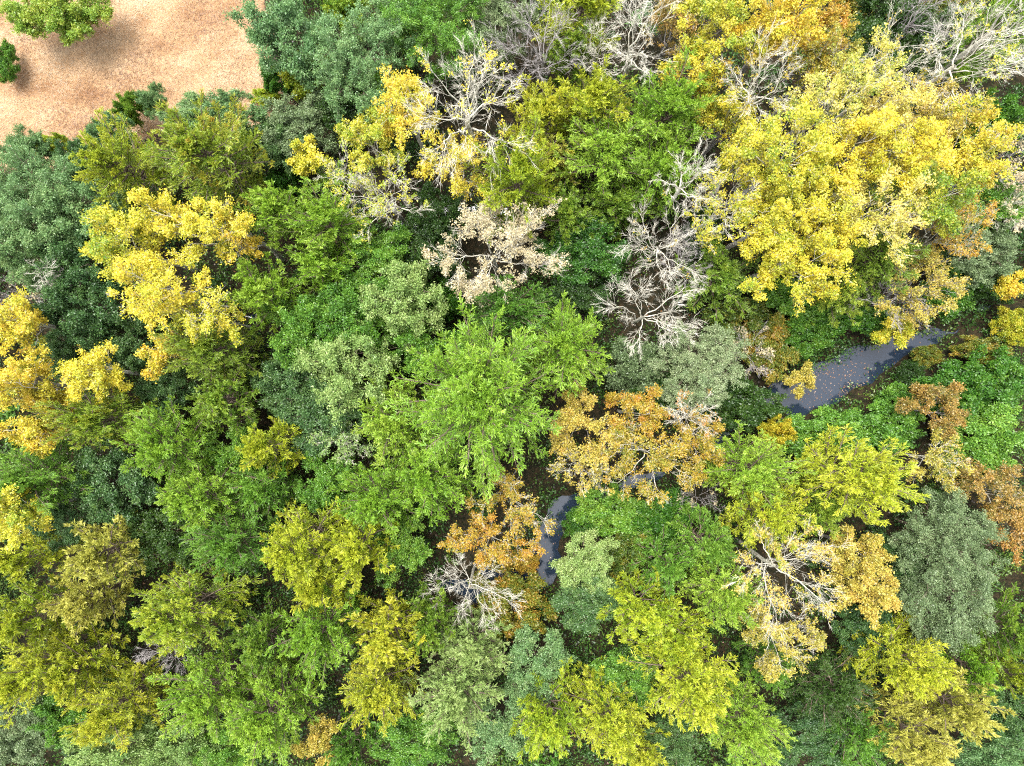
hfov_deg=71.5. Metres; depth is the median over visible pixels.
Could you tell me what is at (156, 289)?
autumn tree
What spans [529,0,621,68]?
bare tree
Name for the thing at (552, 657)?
broadleaf tree
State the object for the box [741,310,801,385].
shrub
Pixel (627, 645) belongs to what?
broadleaf tree
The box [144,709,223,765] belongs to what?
broadleaf tree
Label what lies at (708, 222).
autumn tree
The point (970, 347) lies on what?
shrub
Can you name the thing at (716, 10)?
autumn tree
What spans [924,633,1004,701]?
evergreen tree
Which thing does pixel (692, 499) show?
half bare tree
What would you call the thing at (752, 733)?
evergreen tree
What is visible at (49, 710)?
broadleaf tree
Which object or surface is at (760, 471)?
evergreen tree
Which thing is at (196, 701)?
evergreen tree
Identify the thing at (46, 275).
bare tree
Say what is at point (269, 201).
evergreen tree
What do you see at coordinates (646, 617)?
evergreen tree
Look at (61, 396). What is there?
autumn tree
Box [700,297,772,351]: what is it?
shrub
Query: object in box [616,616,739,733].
evergreen tree
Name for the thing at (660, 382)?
shrub
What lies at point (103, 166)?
evergreen tree
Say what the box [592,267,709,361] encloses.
bare tree
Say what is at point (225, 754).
broadleaf tree
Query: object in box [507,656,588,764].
evergreen tree
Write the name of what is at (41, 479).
evergreen tree
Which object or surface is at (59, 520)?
broadleaf tree
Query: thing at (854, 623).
broadleaf tree
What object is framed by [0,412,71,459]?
autumn tree
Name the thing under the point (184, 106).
broadleaf tree
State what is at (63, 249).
broadleaf tree
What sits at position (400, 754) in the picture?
broadleaf tree
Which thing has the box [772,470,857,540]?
evergreen tree
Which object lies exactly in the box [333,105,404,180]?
autumn tree
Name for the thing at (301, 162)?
autumn tree
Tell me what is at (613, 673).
broadleaf tree
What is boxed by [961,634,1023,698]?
evergreen tree
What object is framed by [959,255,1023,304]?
shrub
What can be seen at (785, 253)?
autumn tree
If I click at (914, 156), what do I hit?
autumn tree
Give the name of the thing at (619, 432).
autumn tree
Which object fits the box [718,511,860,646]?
half bare tree
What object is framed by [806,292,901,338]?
shrub
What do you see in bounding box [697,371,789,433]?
shrub
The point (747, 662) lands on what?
evergreen tree
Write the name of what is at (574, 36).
bare tree
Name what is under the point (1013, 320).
shrub
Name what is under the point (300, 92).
shrub
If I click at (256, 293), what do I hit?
evergreen tree
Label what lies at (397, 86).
autumn tree
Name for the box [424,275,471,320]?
shrub
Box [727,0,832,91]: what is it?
autumn tree
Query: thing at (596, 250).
broadleaf tree
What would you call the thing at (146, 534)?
broadleaf tree
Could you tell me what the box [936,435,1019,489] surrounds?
shrub
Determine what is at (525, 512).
half bare tree
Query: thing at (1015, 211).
half bare tree
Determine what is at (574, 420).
autumn tree
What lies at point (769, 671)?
autumn tree
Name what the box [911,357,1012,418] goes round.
shrub
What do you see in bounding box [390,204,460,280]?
broadleaf tree
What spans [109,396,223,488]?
evergreen tree
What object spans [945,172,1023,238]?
broadleaf tree
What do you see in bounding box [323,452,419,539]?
evergreen tree
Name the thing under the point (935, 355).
shrub
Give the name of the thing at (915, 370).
shrub
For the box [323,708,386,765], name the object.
broadleaf tree
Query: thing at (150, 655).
bare tree
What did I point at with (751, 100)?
half bare tree
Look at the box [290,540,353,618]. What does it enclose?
evergreen tree
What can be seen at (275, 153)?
broadleaf tree
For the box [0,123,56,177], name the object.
broadleaf tree
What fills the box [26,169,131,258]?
broadleaf tree
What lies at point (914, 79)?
half bare tree
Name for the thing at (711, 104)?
autumn tree
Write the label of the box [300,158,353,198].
half bare tree
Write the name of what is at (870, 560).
autumn tree
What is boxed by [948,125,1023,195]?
half bare tree
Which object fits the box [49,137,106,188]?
broadleaf tree
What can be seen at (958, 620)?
broadleaf tree
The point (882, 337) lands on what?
autumn tree
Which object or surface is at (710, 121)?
autumn tree
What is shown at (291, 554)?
evergreen tree
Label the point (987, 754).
broadleaf tree
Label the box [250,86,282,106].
shrub
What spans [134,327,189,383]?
autumn tree
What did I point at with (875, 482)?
evergreen tree
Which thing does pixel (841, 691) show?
evergreen tree
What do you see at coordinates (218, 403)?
evergreen tree
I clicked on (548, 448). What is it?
undergrowth
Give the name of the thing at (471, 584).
bare tree
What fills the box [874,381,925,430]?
shrub
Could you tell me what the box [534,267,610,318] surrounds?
broadleaf tree
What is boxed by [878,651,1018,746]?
evergreen tree
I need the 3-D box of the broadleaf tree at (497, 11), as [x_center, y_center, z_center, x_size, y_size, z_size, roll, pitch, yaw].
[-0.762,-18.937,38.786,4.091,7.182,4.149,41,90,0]
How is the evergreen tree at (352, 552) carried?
on the ground at (654, 298)
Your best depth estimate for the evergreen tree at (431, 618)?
36.77 m
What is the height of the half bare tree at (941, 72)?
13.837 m
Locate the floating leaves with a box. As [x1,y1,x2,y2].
[495,342,920,602]
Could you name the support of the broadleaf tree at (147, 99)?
on the ground at (654, 298)
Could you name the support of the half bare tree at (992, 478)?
on the ground at (654, 298)
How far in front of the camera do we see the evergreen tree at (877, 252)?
36.35 m
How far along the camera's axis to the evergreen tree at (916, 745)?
35.97 m
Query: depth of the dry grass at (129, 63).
41.96 m
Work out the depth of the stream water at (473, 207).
42.55 m
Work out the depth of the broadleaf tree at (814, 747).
38.34 m
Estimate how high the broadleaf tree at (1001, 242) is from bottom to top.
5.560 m
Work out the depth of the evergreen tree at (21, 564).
37.27 m
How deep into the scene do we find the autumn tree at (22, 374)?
34.41 m
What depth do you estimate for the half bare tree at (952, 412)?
38.02 m
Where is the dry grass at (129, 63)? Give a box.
[0,0,300,174]
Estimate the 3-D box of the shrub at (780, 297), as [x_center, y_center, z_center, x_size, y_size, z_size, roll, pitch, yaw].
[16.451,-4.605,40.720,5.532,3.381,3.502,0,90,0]
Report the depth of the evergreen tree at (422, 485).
34.82 m
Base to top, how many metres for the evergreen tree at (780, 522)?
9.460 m
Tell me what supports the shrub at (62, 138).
on the ground at (654, 298)
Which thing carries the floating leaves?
on the creek water at (882, 357)
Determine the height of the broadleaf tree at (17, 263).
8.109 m
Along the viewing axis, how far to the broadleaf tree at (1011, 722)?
37.42 m
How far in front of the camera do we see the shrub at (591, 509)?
40.15 m
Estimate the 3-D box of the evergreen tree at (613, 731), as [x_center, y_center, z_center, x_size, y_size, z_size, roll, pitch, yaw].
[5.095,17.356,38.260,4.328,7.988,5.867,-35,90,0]
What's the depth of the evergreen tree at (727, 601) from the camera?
35.82 m
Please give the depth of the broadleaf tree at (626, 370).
39.54 m
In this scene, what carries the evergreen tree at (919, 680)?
on the ground at (654, 298)
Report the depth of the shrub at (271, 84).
40.23 m
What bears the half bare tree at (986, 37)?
on the ground at (654, 298)
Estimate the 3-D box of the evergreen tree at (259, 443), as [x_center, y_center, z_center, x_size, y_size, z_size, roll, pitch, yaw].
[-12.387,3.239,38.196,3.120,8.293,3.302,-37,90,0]
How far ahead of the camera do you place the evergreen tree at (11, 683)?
35.83 m
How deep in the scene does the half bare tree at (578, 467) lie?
36.68 m
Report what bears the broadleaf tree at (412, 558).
on the ground at (654, 298)
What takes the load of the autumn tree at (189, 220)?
on the ground at (654, 298)
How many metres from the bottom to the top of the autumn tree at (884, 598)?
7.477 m
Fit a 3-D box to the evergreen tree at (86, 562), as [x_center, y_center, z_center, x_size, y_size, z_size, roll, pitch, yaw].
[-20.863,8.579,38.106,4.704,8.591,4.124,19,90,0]
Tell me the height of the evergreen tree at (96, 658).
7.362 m
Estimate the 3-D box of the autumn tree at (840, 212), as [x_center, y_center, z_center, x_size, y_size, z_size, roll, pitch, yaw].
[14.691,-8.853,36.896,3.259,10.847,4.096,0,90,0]
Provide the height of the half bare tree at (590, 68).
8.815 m
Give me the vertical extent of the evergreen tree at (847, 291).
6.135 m
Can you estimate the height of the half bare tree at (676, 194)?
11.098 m
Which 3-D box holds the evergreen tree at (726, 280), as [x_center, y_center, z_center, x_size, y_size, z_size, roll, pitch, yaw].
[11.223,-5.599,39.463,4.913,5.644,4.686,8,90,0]
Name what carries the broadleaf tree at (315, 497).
on the ground at (654, 298)
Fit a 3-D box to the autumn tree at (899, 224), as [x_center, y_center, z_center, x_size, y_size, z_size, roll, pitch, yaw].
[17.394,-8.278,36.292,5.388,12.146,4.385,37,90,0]
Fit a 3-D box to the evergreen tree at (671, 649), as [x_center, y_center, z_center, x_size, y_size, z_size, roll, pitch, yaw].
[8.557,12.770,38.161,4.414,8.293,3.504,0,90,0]
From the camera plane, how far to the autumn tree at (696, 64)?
34.60 m
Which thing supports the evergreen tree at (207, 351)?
on the ground at (654, 298)
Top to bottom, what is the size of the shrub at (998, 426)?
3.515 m
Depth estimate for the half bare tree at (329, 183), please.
35.48 m
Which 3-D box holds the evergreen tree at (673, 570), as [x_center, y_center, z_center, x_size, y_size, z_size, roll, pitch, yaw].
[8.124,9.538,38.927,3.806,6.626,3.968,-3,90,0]
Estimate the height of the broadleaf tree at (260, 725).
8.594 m
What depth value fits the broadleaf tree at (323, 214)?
35.45 m
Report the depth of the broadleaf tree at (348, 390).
36.09 m
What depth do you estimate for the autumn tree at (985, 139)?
32.96 m
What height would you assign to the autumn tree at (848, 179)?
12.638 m
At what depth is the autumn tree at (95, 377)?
34.70 m
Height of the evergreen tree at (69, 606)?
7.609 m
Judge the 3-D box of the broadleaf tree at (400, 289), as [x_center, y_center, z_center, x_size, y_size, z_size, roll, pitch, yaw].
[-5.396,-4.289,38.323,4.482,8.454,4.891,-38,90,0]
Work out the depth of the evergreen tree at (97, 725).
36.60 m
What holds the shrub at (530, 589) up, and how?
on the ground at (654, 298)
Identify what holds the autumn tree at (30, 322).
on the ground at (654, 298)
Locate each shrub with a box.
[0,0,114,46]
[0,37,20,83]
[36,131,72,160]
[107,88,155,127]
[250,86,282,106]
[259,59,294,95]
[263,156,308,200]
[278,44,344,100]
[321,0,374,45]
[386,32,414,70]
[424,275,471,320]
[467,561,559,640]
[499,547,539,574]
[561,506,594,546]
[572,481,657,536]
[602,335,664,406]
[606,531,658,580]
[628,486,701,553]
[629,365,697,418]
[680,205,728,268]
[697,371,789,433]
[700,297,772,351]
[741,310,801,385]
[753,414,797,451]
[754,272,846,331]
[777,405,869,458]
[783,318,837,358]
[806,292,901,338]
[815,0,873,37]
[836,399,926,454]
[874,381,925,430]
[896,359,926,388]
[909,343,944,369]
[910,0,986,26]
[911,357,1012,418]
[914,250,985,325]
[932,400,1023,465]
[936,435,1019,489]
[948,334,1012,363]
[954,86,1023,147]
[958,343,1023,422]
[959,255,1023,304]
[988,304,1023,346]
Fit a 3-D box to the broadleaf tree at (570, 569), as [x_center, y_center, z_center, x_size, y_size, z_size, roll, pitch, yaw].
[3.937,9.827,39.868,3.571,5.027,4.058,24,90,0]
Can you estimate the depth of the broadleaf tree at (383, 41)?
35.64 m
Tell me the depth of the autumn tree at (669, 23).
35.15 m
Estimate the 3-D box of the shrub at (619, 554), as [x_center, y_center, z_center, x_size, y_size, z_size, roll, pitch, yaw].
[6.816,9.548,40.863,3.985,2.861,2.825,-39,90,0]
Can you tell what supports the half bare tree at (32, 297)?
on the ground at (654, 298)
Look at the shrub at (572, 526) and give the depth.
41.14 m
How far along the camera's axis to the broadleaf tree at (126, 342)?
37.96 m
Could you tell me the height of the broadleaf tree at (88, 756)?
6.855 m
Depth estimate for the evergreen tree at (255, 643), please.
37.41 m
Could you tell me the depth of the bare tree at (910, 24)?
34.93 m
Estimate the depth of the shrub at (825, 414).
40.17 m
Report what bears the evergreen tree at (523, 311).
on the ground at (654, 298)
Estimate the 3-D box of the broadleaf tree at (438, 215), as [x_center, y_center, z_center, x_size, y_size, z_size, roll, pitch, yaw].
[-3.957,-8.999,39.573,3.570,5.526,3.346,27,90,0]
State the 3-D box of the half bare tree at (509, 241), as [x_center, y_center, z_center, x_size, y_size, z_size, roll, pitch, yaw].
[-0.505,-6.820,37.389,7.698,9.955,5.724,-28,90,0]
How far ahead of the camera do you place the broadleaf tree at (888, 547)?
38.28 m
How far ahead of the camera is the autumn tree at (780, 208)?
33.21 m
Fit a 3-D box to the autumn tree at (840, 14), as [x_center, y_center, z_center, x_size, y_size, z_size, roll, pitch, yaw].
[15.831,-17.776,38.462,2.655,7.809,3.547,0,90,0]
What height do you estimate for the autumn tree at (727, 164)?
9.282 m
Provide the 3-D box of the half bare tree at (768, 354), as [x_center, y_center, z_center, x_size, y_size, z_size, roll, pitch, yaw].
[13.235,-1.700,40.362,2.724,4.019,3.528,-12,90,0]
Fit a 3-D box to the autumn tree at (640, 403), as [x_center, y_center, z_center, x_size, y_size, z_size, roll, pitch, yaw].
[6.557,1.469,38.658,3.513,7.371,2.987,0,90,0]
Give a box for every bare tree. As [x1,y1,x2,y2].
[0,270,47,312]
[25,259,88,291]
[133,634,190,674]
[288,711,351,765]
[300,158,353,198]
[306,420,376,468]
[313,135,379,217]
[331,150,433,243]
[398,19,541,191]
[420,549,525,633]
[421,196,570,308]
[436,509,547,571]
[461,463,556,548]
[479,0,587,94]
[546,442,614,498]
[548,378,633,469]
[578,13,626,86]
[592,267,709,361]
[601,0,683,105]
[609,193,706,289]
[648,138,725,221]
[660,219,712,293]
[660,388,721,439]
[669,470,728,522]
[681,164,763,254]
[703,13,805,151]
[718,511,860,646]
[724,323,774,380]
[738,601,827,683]
[782,359,816,399]
[827,2,964,126]
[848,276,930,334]
[858,0,975,76]
[870,246,971,329]
[881,0,1023,122]
[894,379,972,444]
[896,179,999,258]
[900,424,976,493]
[909,0,1023,91]
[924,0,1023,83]
[941,456,1023,527]
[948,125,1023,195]
[956,183,1023,232]
[962,502,1023,566]
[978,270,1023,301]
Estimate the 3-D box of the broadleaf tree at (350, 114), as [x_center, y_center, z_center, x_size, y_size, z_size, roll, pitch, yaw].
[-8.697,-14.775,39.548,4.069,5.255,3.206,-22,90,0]
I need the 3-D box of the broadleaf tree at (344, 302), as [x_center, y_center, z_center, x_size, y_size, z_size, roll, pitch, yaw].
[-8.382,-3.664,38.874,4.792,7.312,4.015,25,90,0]
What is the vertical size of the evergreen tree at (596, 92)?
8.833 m
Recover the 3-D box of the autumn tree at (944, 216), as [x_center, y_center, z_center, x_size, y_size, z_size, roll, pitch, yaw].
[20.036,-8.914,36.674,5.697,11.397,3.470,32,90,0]
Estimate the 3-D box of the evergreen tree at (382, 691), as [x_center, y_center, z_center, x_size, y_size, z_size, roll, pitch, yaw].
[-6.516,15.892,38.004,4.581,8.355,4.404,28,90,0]
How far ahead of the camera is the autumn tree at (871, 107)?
32.15 m
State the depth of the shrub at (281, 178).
39.70 m
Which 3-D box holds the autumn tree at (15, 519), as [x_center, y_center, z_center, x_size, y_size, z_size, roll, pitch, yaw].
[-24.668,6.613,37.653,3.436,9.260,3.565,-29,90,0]
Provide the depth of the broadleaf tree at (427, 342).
36.75 m
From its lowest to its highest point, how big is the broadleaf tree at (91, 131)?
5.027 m
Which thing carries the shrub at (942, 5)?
on the ground at (654, 298)
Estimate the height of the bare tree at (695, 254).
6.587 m
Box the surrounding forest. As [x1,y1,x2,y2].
[0,0,1023,765]
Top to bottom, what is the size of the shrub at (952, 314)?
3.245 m
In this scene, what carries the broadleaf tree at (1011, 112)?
on the ground at (654, 298)
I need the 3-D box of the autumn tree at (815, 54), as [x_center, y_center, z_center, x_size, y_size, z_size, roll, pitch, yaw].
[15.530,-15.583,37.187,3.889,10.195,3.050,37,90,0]
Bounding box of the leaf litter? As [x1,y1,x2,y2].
[0,3,1023,765]
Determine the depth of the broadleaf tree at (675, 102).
34.42 m
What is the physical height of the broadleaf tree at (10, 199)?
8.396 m
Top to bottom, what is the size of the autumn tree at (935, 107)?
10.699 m
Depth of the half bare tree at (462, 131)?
31.59 m
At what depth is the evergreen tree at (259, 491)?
36.76 m
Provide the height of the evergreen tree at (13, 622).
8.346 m
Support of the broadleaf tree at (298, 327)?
on the ground at (654, 298)
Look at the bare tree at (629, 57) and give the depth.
33.67 m
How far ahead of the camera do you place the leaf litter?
41.96 m
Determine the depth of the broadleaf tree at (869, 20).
36.75 m
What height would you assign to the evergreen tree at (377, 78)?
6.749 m
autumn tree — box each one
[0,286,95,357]
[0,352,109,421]
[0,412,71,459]
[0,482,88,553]
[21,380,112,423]
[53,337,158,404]
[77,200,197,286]
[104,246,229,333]
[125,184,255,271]
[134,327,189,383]
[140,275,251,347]
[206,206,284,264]
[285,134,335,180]
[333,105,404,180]
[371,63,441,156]
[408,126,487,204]
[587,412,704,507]
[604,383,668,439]
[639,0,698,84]
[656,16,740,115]
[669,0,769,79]
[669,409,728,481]
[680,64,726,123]
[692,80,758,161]
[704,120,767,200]
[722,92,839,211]
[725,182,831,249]
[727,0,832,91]
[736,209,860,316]
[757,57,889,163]
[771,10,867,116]
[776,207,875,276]
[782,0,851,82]
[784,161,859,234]
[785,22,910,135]
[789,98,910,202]
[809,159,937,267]
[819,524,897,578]
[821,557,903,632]
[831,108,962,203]
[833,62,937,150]
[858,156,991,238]
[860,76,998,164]
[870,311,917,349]
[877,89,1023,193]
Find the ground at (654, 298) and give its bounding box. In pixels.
[0,0,1023,765]
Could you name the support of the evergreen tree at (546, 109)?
on the ground at (654, 298)
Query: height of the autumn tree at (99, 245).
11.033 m
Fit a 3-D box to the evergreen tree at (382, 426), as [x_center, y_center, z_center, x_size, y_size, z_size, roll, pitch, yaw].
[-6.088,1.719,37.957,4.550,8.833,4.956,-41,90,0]
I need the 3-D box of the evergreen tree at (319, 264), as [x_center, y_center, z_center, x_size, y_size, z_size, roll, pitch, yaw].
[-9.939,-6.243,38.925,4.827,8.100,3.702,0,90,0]
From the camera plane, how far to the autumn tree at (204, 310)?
34.25 m
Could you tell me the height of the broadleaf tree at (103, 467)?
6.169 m
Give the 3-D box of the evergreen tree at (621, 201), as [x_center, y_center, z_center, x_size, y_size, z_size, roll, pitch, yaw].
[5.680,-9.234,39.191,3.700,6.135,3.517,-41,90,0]
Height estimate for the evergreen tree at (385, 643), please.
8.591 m
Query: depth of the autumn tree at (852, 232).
33.70 m
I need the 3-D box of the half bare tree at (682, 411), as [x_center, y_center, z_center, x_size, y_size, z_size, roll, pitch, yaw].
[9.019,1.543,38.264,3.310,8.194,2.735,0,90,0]
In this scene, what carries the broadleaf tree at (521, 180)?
on the ground at (654, 298)
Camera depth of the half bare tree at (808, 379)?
40.27 m
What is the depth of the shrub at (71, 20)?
39.17 m
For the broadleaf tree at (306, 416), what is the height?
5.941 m
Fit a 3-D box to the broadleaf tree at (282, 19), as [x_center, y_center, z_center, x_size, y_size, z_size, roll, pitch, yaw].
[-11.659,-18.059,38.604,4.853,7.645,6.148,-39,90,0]
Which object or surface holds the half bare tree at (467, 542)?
on the ground at (654, 298)
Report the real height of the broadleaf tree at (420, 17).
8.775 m
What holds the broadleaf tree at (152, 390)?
on the ground at (654, 298)
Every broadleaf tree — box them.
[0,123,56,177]
[0,139,85,259]
[0,201,73,293]
[0,695,59,765]
[20,489,94,554]
[22,323,107,380]
[22,688,104,750]
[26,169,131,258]
[27,223,114,303]
[31,258,132,351]
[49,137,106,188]
[54,709,182,765]
[61,433,163,527]
[84,109,135,156]
[86,314,160,382]
[126,503,210,569]
[132,80,167,120]
[135,361,202,419]
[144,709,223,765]
[155,90,230,130]
[185,721,258,765]
[199,421,264,483]
[201,87,274,139]
[222,0,338,91]
[245,343,326,416]
[255,85,340,157]
[256,119,320,174]
[263,292,344,372]
[274,380,372,456]
[288,312,400,427]
[292,448,361,522]
[304,0,431,124]
[309,271,394,354]
[311,78,378,132]
[329,220,421,296]
[356,258,447,354]
[364,706,461,765]
[367,508,432,590]
[375,307,467,381]
[376,0,490,85]
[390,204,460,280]
[405,179,465,249]
[462,0,539,71]
[465,685,534,765]
[500,621,577,705]
[531,213,632,285]
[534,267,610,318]
[549,528,622,599]
[549,576,630,635]
[588,641,663,713]
[614,628,665,672]
[635,712,702,765]
[641,318,753,413]
[763,701,851,765]
[831,599,896,660]
[843,0,936,77]
[862,531,930,595]
[887,0,967,83]
[887,483,1013,594]
[892,531,998,656]
[941,218,1021,288]
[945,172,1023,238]
[950,720,1023,765]
[962,680,1023,749]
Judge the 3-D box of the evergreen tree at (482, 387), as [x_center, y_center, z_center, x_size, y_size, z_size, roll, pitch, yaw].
[-1.819,0.857,35.900,8.810,12.828,9.070,-37,90,0]
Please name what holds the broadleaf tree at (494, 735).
on the ground at (654, 298)
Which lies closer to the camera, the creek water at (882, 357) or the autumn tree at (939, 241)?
the autumn tree at (939, 241)
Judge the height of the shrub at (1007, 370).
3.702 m
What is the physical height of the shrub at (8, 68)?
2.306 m
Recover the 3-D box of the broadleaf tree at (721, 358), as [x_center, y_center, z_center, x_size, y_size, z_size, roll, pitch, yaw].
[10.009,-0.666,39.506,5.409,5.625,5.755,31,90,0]
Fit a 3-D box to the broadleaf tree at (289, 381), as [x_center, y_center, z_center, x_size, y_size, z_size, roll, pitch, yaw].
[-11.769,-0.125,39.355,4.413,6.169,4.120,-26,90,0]
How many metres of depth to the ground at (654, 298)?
42.00 m
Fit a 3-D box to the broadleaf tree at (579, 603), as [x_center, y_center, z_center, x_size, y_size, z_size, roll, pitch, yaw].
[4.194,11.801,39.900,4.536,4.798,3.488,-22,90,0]
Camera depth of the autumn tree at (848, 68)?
32.81 m
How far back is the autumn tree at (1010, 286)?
38.97 m
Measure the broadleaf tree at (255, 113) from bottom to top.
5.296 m
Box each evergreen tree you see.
[0,436,98,515]
[0,529,83,583]
[0,573,88,662]
[0,626,99,729]
[25,384,182,452]
[29,621,134,712]
[35,554,138,641]
[55,506,158,587]
[57,656,169,755]
[68,106,177,215]
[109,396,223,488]
[128,557,266,656]
[139,87,274,216]
[145,636,258,743]
[150,311,274,387]
[154,449,258,534]
[179,499,284,581]
[183,360,273,435]
[220,251,310,335]
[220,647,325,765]
[223,591,297,678]
[224,449,303,523]
[230,178,322,250]
[234,416,305,478]
[259,496,350,595]
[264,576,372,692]
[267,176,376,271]
[276,230,366,295]
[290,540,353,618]
[315,512,399,593]
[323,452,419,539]
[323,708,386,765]
[335,633,426,738]
[338,588,436,670]
[350,375,437,471]
[354,65,423,123]
[383,424,494,526]
[384,290,562,504]
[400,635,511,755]
[402,580,464,656]
[426,599,513,681]
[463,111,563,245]
[464,274,557,350]
[498,73,584,171]
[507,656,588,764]
[516,290,615,401]
[523,133,580,202]
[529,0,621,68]
[535,178,606,249]
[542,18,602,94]
[548,53,637,150]
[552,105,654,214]
[554,656,652,764]
[585,182,657,240]
[596,565,688,644]
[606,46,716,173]
[611,116,703,225]
[612,718,670,765]
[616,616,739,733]
[628,522,700,599]
[636,590,716,672]
[667,500,737,578]
[673,548,764,633]
[674,233,762,323]
[693,664,797,765]
[696,419,818,515]
[718,469,821,568]
[731,632,796,698]
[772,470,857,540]
[784,640,881,734]
[786,424,931,526]
[806,256,873,328]
[812,684,895,765]
[813,205,930,313]
[837,603,962,703]
[847,678,962,765]
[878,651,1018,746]
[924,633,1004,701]
[944,581,1023,676]
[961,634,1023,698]
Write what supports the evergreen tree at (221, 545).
on the ground at (654, 298)
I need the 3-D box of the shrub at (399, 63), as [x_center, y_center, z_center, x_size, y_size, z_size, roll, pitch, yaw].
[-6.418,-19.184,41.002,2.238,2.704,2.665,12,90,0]
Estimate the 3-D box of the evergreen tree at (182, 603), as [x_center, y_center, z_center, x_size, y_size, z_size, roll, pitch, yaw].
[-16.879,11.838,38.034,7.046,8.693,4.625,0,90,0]
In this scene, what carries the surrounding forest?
on the ground at (654, 298)
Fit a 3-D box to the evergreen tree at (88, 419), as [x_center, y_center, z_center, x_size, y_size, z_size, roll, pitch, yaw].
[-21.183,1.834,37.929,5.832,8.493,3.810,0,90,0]
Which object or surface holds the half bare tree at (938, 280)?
on the ground at (654, 298)
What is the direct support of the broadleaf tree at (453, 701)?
on the ground at (654, 298)
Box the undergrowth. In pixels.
[0,0,1023,765]
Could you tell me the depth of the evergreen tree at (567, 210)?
36.83 m
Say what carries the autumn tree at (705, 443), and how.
on the ground at (654, 298)
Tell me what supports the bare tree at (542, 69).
on the ground at (654, 298)
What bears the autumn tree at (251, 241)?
on the ground at (654, 298)
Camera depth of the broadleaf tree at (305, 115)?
37.94 m
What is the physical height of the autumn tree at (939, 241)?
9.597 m
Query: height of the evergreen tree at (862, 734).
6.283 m
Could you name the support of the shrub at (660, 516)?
on the ground at (654, 298)
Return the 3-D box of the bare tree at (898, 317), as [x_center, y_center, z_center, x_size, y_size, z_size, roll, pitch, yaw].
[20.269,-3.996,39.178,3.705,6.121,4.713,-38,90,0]
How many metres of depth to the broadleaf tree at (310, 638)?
35.36 m
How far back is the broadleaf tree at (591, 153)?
35.83 m
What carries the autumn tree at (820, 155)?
on the ground at (654, 298)
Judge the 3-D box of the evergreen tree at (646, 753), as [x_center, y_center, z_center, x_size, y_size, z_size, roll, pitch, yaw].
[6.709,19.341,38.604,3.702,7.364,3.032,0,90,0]
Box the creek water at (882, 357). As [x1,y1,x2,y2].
[435,290,1023,604]
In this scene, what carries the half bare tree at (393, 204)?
on the ground at (654, 298)
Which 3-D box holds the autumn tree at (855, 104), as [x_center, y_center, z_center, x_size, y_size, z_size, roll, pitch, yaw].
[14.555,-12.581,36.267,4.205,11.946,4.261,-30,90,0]
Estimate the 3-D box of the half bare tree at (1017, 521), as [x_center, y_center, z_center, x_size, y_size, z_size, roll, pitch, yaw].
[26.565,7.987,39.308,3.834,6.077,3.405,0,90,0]
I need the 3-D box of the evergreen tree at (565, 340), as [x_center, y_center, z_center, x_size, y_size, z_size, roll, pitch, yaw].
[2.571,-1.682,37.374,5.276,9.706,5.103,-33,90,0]
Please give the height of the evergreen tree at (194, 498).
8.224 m
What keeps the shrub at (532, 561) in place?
on the ground at (654, 298)
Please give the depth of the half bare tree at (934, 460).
37.20 m
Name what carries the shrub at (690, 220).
on the ground at (654, 298)
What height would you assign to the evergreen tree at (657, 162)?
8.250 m
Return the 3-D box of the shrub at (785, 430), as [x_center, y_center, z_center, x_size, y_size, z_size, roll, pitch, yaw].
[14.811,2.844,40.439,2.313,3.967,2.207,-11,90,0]
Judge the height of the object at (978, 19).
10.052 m
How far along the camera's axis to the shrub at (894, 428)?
39.99 m
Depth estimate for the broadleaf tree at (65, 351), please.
37.76 m
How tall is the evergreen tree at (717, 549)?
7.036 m
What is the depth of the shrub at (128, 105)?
39.81 m
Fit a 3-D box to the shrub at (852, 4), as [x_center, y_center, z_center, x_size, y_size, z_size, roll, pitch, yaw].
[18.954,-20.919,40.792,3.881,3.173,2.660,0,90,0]
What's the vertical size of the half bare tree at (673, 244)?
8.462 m
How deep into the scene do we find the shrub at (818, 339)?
40.41 m
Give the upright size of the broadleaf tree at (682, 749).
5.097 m
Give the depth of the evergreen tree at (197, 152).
35.15 m
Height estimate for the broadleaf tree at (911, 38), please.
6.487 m
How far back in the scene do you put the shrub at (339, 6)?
39.61 m
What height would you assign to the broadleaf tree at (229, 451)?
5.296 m
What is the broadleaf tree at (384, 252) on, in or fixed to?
on the ground at (654, 298)
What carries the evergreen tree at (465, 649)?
on the ground at (654, 298)
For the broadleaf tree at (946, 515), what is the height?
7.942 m
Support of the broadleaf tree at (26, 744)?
on the ground at (654, 298)
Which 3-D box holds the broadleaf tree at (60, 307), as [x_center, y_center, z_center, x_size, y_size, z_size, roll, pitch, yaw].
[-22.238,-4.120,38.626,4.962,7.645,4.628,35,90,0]
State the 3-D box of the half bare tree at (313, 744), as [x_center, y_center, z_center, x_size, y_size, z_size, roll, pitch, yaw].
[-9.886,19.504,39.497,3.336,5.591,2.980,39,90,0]
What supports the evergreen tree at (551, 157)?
on the ground at (654, 298)
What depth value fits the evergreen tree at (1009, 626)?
37.05 m
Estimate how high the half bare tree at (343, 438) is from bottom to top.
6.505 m

